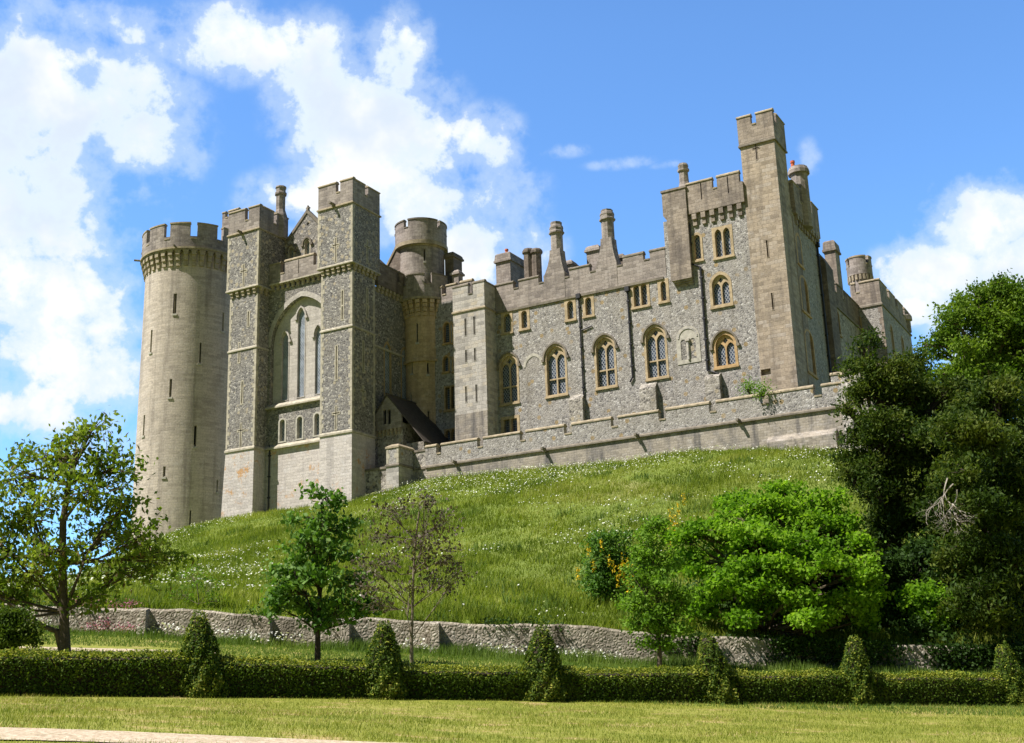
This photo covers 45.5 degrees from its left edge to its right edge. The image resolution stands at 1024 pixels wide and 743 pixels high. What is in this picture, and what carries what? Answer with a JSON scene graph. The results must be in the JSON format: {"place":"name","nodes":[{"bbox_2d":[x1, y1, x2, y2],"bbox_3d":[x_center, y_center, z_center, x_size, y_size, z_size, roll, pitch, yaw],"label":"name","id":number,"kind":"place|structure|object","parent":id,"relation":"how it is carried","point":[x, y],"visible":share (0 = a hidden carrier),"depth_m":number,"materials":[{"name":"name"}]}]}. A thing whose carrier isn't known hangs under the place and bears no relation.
{"place":"outdoors","nodes":[
{"label":"outdoors","id":0,"kind":"place"},
{"bbox_2d":[0,450,1023,742],"bbox_3d":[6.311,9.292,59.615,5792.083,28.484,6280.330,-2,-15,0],"label":"ground","id":1,"kind":"structure","parent":0,"point":[520,704],"depth_m":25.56,"materials":[{"name":"green plant"}]},
{"bbox_2d":[0,600,49,656],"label":"laurel bush","id":2,"kind":"object","parent":1,"relation":"on","point":[18,627],"visible":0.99,"depth_m":32.25,"materials":[{"name":"green plant"}]},
{"bbox_2d":[0,646,188,696],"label":"box hedge","id":3,"kind":"object","parent":1,"relation":"on","point":[114,674],"visible":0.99,"depth_m":25.14,"materials":[{"name":"green plant"}]},
{"bbox_2d":[0,405,199,656],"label":"lawn tree","id":4,"kind":"object","parent":1,"relation":"on","point":[40,551],"visible":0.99,"depth_m":35.97,"materials":[{"name":"green plant"}]},
{"bbox_2d":[19,646,180,651],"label":"gravel walk","id":5,"kind":"structure","parent":1,"relation":"on","point":[100,649],"depth_m":38.26,"materials":[{"name":"beige gravel"}]},
{"bbox_2d":[72,598,143,631],"bbox_3d":[-15.351,9.068,45.338,3.761,1.763,1.576,-2,-15,0],"label":"pink valerian","id":6,"kind":"object","parent":1,"relation":"on","point":[129,602],"visible":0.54,"depth_m":44.92,"materials":[{"name":"green plant"}]},
{"bbox_2d":[132,222,229,542],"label":"round tower","id":7,"kind":"structure","parent":1,"relation":"on","point":[181,415],"depth_m":124.59,"materials":[{"name":"stone"}]},
{"bbox_2d":[164,563,226,605],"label":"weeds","id":8,"kind":"object","parent":1,"relation":"on","point":[198,576],"visible":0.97,"depth_m":47.53,"materials":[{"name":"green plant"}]},
{"bbox_2d":[0,727,393,742],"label":"gravel path","id":9,"kind":"structure","parent":1,"relation":"on","point":[9,733],"depth_m":13.83,"materials":[{"name":"beige gravel"}]},
{"bbox_2d":[179,610,229,697],"bbox_3d":[-6.680,6.129,26.392,1.132,1.987,1.127,6,-17,-25],"label":"yew cone","id":10,"kind":"object","parent":1,"relation":"on","point":[201,650],"visible":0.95,"depth_m":26.04,"materials":[{"name":"green plant"}]},
{"bbox_2d":[222,207,240,228],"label":"link wing","id":11,"kind":"structure","parent":1,"relation":"on","point":[225,218],"depth_m":139.85,"materials":[{"name":"grey stone"}]},
{"bbox_2d":[214,653,370,698],"bbox_3d":[-4.959,6.830,27.083,3.581,1.158,1.127,4,-17,-21],"label":"box hedge","id":12,"kind":"object","parent":1,"relation":"on","point":[327,678],"visible":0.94,"depth_m":26.80,"materials":[{"name":"green plant"}]},
{"bbox_2d":[221,176,405,517],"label":"chapel tower block","id":13,"kind":"structure","parent":1,"relation":"on","point":[316,361],"depth_m":114.09,"materials":[{"name":"stone"}]},
{"bbox_2d":[278,418,285,442],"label":"window","id":14,"kind":"structure","parent":13,"relation":"in","point":[282,422],"depth_m":114.09,"materials":[{"name":"stone"}]},
{"bbox_2d":[278,330,291,401],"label":"window","id":15,"kind":"structure","parent":13,"relation":"in","point":[285,339],"depth_m":116.17,"materials":[{"name":"glass"}]},
{"bbox_2d":[285,244,296,258],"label":"window","id":16,"kind":"structure","parent":13,"relation":"in","point":[291,249],"depth_m":120.92,"materials":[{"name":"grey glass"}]},
{"bbox_2d":[295,415,303,440],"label":"window","id":17,"kind":"structure","parent":13,"relation":"in","point":[299,425],"depth_m":113.07,"materials":[{"name":"stone"}]},
{"bbox_2d":[294,306,307,397],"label":"window","id":18,"kind":"structure","parent":13,"relation":"in","point":[301,314],"depth_m":115.58,"materials":[{"name":"glass"}]},
{"bbox_2d":[300,236,312,254],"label":"window","id":19,"kind":"structure","parent":13,"relation":"in","point":[307,242],"depth_m":120.07,"materials":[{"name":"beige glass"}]},
{"bbox_2d":[311,323,320,394],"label":"window","id":20,"kind":"structure","parent":13,"relation":"in","point":[317,345],"depth_m":114.43,"materials":[{"name":"glass"}]},
{"bbox_2d":[313,412,319,436],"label":"window","id":21,"kind":"structure","parent":13,"relation":"in","point":[316,416],"depth_m":112.16,"materials":[{"name":"stone"}]},
{"bbox_2d":[384,341,391,396],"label":"window","id":22,"kind":"structure","parent":13,"relation":"in","point":[387,355],"depth_m":114.65,"materials":[{"name":"stone"}]},
{"bbox_2d":[401,347,405,398],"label":"window","id":23,"kind":"structure","parent":13,"relation":"in","point":[403,367],"depth_m":116.88,"materials":[{"name":"stone"}]},
{"bbox_2d":[253,479,385,661],"bbox_3d":[-5.929,6.183,37.721,4.126,5.742,2.555,-2,-15,0],"label":"young tree","id":24,"kind":"object","parent":1,"relation":"on","point":[296,568],"visible":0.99,"depth_m":37.52,"materials":[{"name":"green plant"}]},
{"bbox_2d":[32,617,620,658],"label":"verge flowers","id":25,"kind":"object","parent":1,"relation":"on","point":[49,619],"visible":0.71,"depth_m":44.28,"materials":[{"name":"white plant"}]},
{"bbox_2d":[361,619,406,699],"bbox_3d":[-2.947,6.607,27.853,1.134,1.893,1.129,1,-16,-12],"label":"yew cone","id":26,"kind":"object","parent":1,"relation":"on","point":[384,661],"visible":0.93,"depth_m":27.52,"materials":[{"name":"green plant"}]},
{"bbox_2d":[365,444,425,496],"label":"stepped buttress","id":27,"kind":"structure","parent":1,"relation":"on","point":[405,464],"depth_m":106.71,"materials":[{"name":"stone"}]},
{"bbox_2d":[341,485,477,667],"bbox_3d":[-3.076,6.247,36.797,4.128,5.574,2.099,-2,-15,0],"label":"purple tree","id":28,"kind":"object","parent":1,"relation":"on","point":[425,533],"visible":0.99,"depth_m":36.75,"materials":[{"name":"grey plant"}]},
{"bbox_2d":[375,393,449,466],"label":"gabled porch","id":29,"kind":"object","parent":1,"relation":"on","point":[394,415],"visible":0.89,"depth_m":110.99,"materials":[{"name":"grey stone"}]},
{"bbox_2d":[394,217,450,423],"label":"stair turret","id":30,"kind":"object","parent":1,"relation":"on","point":[421,245],"visible":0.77,"depth_m":117.83,"materials":[{"name":"stone"}]},
{"bbox_2d":[8,444,858,615],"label":"white wildflowers","id":31,"kind":"object","parent":1,"relation":"on","point":[468,494],"visible":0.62,"depth_m":85.88,"materials":[{"name":"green plant"}]},
{"bbox_2d":[435,252,474,441],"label":"recessed bay","id":32,"kind":"object","parent":1,"relation":"on","point":[444,389],"visible":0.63,"depth_m":116.31,"materials":[{"name":"grey stone"}]},
{"bbox_2d":[441,355,449,373],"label":"window","id":33,"kind":"structure","parent":32,"relation":"in","point":[445,360],"depth_m":116.06,"materials":[{"name":"beige glass"}]},
{"bbox_2d":[442,321,450,345],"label":"window","id":34,"kind":"structure","parent":32,"relation":"in","point":[446,326],"depth_m":116.83,"materials":[{"name":"beige glass"}]},
{"bbox_2d":[443,385,454,411],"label":"window","id":35,"kind":"structure","parent":32,"relation":"in","point":[449,394],"depth_m":115.02,"materials":[{"name":"stone"}]},
{"bbox_2d":[444,428,454,441],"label":"window","id":36,"kind":"structure","parent":32,"relation":"in","point":[449,433],"depth_m":114.07,"materials":[{"name":"stone"}]},
{"bbox_2d":[451,356,453,372],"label":"window","id":37,"kind":"structure","parent":32,"relation":"in","point":[453,356],"depth_m":115.41,"materials":[{"name":"beige glass"}]},
{"bbox_2d":[395,661,529,700],"bbox_3d":[-1.292,7.290,28.511,3.400,1.097,1.108,4,-16,-21],"label":"box hedge","id":38,"kind":"object","parent":1,"relation":"on","point":[469,683],"visible":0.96,"depth_m":28.22,"materials":[{"name":"green plant"}]},
{"bbox_2d":[451,279,498,445],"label":"corner tower","id":39,"kind":"structure","parent":1,"relation":"on","point":[475,370],"depth_m":111.41,"materials":[{"name":"stone"}]},
{"bbox_2d":[0,603,1022,671],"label":"garden wall","id":40,"kind":"structure","parent":1,"relation":"on","point":[592,638],"depth_m":44.89,"materials":[{"name":"grey stone"}]},
{"bbox_2d":[29,592,1022,649],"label":"wall top ivy","id":41,"kind":"object","parent":40,"relation":"attached to","point":[509,622],"depth_m":45.04,"materials":[{"name":"green plant"}]},
{"bbox_2d":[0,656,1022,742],"bbox_3d":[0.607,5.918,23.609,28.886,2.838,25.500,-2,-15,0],"label":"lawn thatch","id":42,"kind":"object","parent":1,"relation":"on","point":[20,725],"visible":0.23,"depth_m":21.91,"materials":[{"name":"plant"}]},
{"bbox_2d":[0,443,1023,646],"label":"bank grass","id":43,"kind":"structure","parent":1,"relation":"on","point":[238,594],"depth_m":72.76,"materials":[{"name":"green plant"}]},
{"bbox_2d":[3,631,1023,716],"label":"garden grass","id":44,"kind":"structure","parent":1,"relation":"on","point":[425,658],"depth_m":39.52,"materials":[{"name":"green plant"}]},
{"bbox_2d":[38,621,1023,675],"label":"verge grass","id":45,"kind":"structure","parent":1,"relation":"on","point":[469,650],"depth_m":43.76,"materials":[{"name":"green plant"}]},
{"bbox_2d":[519,624,566,701],"bbox_3d":[0.685,7.016,29.222,1.296,1.904,1.283,-2,-15,0],"label":"yew cone","id":46,"kind":"object","parent":1,"relation":"on","point":[541,664],"visible":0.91,"depth_m":28.84,"materials":[{"name":"green plant"}]},
{"bbox_2d":[493,208,700,438],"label":"great range","id":47,"kind":"structure","parent":1,"relation":"on","point":[589,340],"depth_m":108.43,"materials":[{"name":"stone"}]},
{"bbox_2d":[500,311,513,335],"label":"window","id":48,"kind":"structure","parent":47,"relation":"in","point":[507,317],"depth_m":112.85,"materials":[{"name":"stone"}]},
{"bbox_2d":[496,351,520,406],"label":"window","id":49,"kind":"structure","parent":47,"relation":"in","point":[508,364],"depth_m":111.51,"materials":[{"name":"stone"}]},
{"bbox_2d":[501,415,519,433],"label":"window","id":50,"kind":"structure","parent":47,"relation":"in","point":[509,423],"depth_m":110.31,"materials":[{"name":"stone"}]},
{"bbox_2d":[518,307,530,331],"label":"window","id":51,"kind":"structure","parent":47,"relation":"in","point":[524,314],"depth_m":111.97,"materials":[{"name":"stone"}]},
{"bbox_2d":[541,342,568,398],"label":"window","id":52,"kind":"structure","parent":47,"relation":"in","point":[555,355],"depth_m":109.22,"materials":[{"name":"stone"}]},
{"bbox_2d":[564,298,576,322],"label":"window","id":53,"kind":"structure","parent":47,"relation":"in","point":[569,304],"depth_m":109.72,"materials":[{"name":"stone"}]},
{"bbox_2d":[582,294,594,318],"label":"window","id":54,"kind":"structure","parent":47,"relation":"in","point":[588,300],"depth_m":108.87,"materials":[{"name":"stone"}]},
{"bbox_2d":[590,333,617,390],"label":"window","id":55,"kind":"structure","parent":47,"relation":"in","point":[604,346],"depth_m":106.89,"materials":[{"name":"stone"}]},
{"bbox_2d":[630,282,650,309],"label":"window","id":56,"kind":"structure","parent":47,"relation":"in","point":[640,293],"depth_m":106.50,"materials":[{"name":"stone"}]},
{"bbox_2d":[640,322,669,381],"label":"window","id":57,"kind":"structure","parent":47,"relation":"in","point":[654,337],"depth_m":104.65,"materials":[{"name":"stone"}]},
{"bbox_2d":[657,278,669,304],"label":"window","id":58,"kind":"structure","parent":47,"relation":"in","point":[663,285],"depth_m":105.42,"materials":[{"name":"stone"}]},
{"bbox_2d":[571,493,685,602],"bbox_3d":[4.918,7.781,51.847,4.915,4.653,3.340,-2,-15,0],"label":"laburnum","id":59,"kind":"object","parent":1,"relation":"on","point":[602,575],"visible":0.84,"depth_m":51.23,"materials":[{"name":"green plant"}]},
{"bbox_2d":[558,663,711,702],"bbox_3d":[2.910,7.721,29.943,4.087,1.149,1.124,3,-16,-18],"label":"box hedge","id":60,"kind":"object","parent":1,"relation":"on","point":[663,685],"visible":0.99,"depth_m":29.65,"materials":[{"name":"green plant"}]},
{"bbox_2d":[610,513,706,666],"bbox_3d":[5.208,7.762,42.979,3.161,5.552,2.607,6,-17,-27],"label":"lime tree","id":61,"kind":"object","parent":1,"relation":"on","point":[658,620],"visible":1,"depth_m":42.68,"materials":[{"name":"green plant"}]},
{"bbox_2d":[424,362,907,478],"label":"curtain wall","id":62,"kind":"structure","parent":1,"relation":"on","point":[794,416],"depth_m":95.69,"materials":[{"name":"stone"}]},
{"bbox_2d":[735,375,762,394],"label":"wall weed","id":63,"kind":"object","parent":62,"relation":"on","point":[747,386],"depth_m":94.62,"materials":[{"name":"green plant"}]},
{"bbox_2d":[750,375,776,405],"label":"wall weed","id":64,"kind":"object","parent":62,"relation":"on","point":[762,393],"depth_m":92.09,"materials":[{"name":"green plant"}]},
{"bbox_2d":[694,631,740,703],"bbox_3d":[5.073,7.467,30.621,1.250,1.880,1.260,-8,-16,20],"label":"yew cone","id":65,"kind":"object","parent":1,"relation":"on","point":[712,661],"visible":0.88,"depth_m":30.30,"materials":[{"name":"green plant"}]},
{"bbox_2d":[660,108,831,410],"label":"tower block","id":66,"kind":"structure","parent":1,"relation":"on","point":[744,276],"depth_m":102.88,"materials":[{"name":"stone"}]},
{"bbox_2d":[691,232,703,262],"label":"window","id":67,"kind":"structure","parent":66,"relation":"in","point":[696,239],"depth_m":104.75,"materials":[{"name":"stone"}]},
{"bbox_2d":[709,271,733,309],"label":"window","id":68,"kind":"structure","parent":66,"relation":"in","point":[720,285],"depth_m":102.82,"materials":[{"name":"stone"}]},
{"bbox_2d":[711,224,734,260],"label":"window","id":69,"kind":"structure","parent":66,"relation":"in","point":[722,236],"depth_m":103.68,"materials":[{"name":"stone"}]},
{"bbox_2d":[709,329,739,370],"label":"window","id":70,"kind":"structure","parent":66,"relation":"in","point":[724,344],"depth_m":101.48,"materials":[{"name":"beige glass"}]},
{"bbox_2d":[795,233,804,269],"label":"window","id":71,"kind":"structure","parent":66,"relation":"in","point":[801,265],"depth_m":104.29,"materials":[{"name":"beige stone"}]},
{"bbox_2d":[799,275,811,318],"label":"window","id":72,"kind":"structure","parent":66,"relation":"in","point":[808,313],"depth_m":104.26,"materials":[{"name":"beige stone"}]},
{"bbox_2d":[804,329,818,379],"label":"window","id":73,"kind":"structure","parent":66,"relation":"in","point":[814,373],"depth_m":102.95,"materials":[{"name":"beige glass"}]},
{"bbox_2d":[661,477,895,638],"bbox_3d":[10.395,7.040,47.159,8.896,6.955,7.292,10,-19,-37],"label":"maple","id":74,"kind":"object","parent":1,"relation":"on","point":[777,515],"visible":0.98,"depth_m":45.66,"materials":[{"name":"green plant"}]},
{"bbox_2d":[730,667,854,704],"bbox_3d":[7.088,8.121,31.261,3.468,1.124,1.076,3,-16,-18],"label":"box hedge","id":75,"kind":"object","parent":1,"relation":"on","point":[797,686],"visible":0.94,"depth_m":30.95,"materials":[{"name":"green plant"}]},
{"bbox_2d":[819,240,861,372],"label":"range","id":76,"kind":"structure","parent":1,"relation":"on","point":[842,313],"depth_m":113.95,"materials":[{"name":"stone"}]},
{"bbox_2d":[837,310,842,337],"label":"window","id":77,"kind":"structure","parent":76,"relation":"in","point":[841,336],"depth_m":112.97,"materials":[{"name":"stone"}]},
{"bbox_2d":[661,630,1023,672],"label":"shade creeper","id":78,"kind":"object","parent":1,"relation":"on","point":[971,649],"visible":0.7,"depth_m":44.38,"materials":[{"name":"green plant"}]},
{"bbox_2d":[671,510,1023,646],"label":"shrub","id":79,"kind":"object","parent":1,"relation":"on","point":[902,562],"visible":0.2,"depth_m":48.77,"materials":[{"name":"green plant"}]},
{"bbox_2d":[839,634,879,705],"bbox_3d":[8.899,7.822,31.821,1.163,1.893,1.133,-11,-18,29],"label":"yew cone","id":80,"kind":"object","parent":1,"relation":"on","point":[855,665],"visible":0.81,"depth_m":31.52,"materials":[{"name":"green plant"}]},
{"bbox_2d":[845,255,912,361],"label":"tower block","id":81,"kind":"structure","parent":1,"relation":"on","point":[883,309],"depth_m":122.00,"materials":[{"name":"stone"}]},
{"bbox_2d":[890,324,895,355],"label":"window","id":82,"kind":"structure","parent":81,"relation":"in","point":[891,329],"depth_m":122.09,"materials":[{"name":"stone"}]},
{"bbox_2d":[901,336,904,358],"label":"window","id":83,"kind":"structure","parent":81,"relation":"in","point":[902,341],"depth_m":126.35,"materials":[{"name":"stone"}]},
{"bbox_2d":[818,325,979,584],"bbox_3d":[17.832,4.645,54.469,7.855,14.563,8.122,-2,-15,0],"label":"yew tree","id":84,"kind":"object","parent":1,"relation":"on","point":[882,484],"visible":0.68,"depth_m":54.44,"materials":[{"name":"green plant"}]},
{"bbox_2d":[889,577,962,633],"bbox_3d":[16.109,9.115,46.728,3.147,2.519,2.116,-2,-15,0],"label":"hawthorn","id":85,"kind":"object","parent":1,"relation":"on","point":[917,598],"visible":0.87,"depth_m":46.50,"materials":[{"name":"green plant"}]},
{"bbox_2d":[868,669,1010,705],"bbox_3d":[11.241,8.488,32.487,4.237,1.160,1.069,3,-16,-16],"label":"box hedge","id":86,"kind":"object","parent":1,"relation":"on","point":[957,687],"visible":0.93,"depth_m":32.18,"materials":[{"name":"green plant"}]},
{"bbox_2d":[901,361,1023,635],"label":"yew tree","id":87,"kind":"object","parent":1,"relation":"on","point":[987,547],"visible":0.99,"depth_m":47.24,"materials":[{"name":"green plant"}]},
{"bbox_2d":[918,478,975,536],"bbox_3d":[15.903,5.012,44.922,2.292,2.286,0.670,-2,-15,0],"label":"dead branch","id":88,"kind":"object","parent":87,"relation":"attached to","point":[942,502],"visible":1,"depth_m":44.91,"materials":[{"name":"grey wood"}]},
{"bbox_2d":[910,268,1023,425],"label":"oak tree","id":89,"kind":"object","parent":1,"relation":"on","point":[996,327],"visible":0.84,"depth_m":77.70,"materials":[{"name":"green plant"}]},
{"bbox_2d":[991,640,1023,706],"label":"yew cone","id":90,"kind":"object","parent":1,"relation":"on","point":[1006,664],"visible":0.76,"depth_m":32.83,"materials":[{"name":"green plant"}]},
{"bbox_2d":[0,0,1023,577],"label":"sky","id":91,"kind":"structure","parent":0,"point":[497,122],"materials":[{"name":"blue"}]}
]}

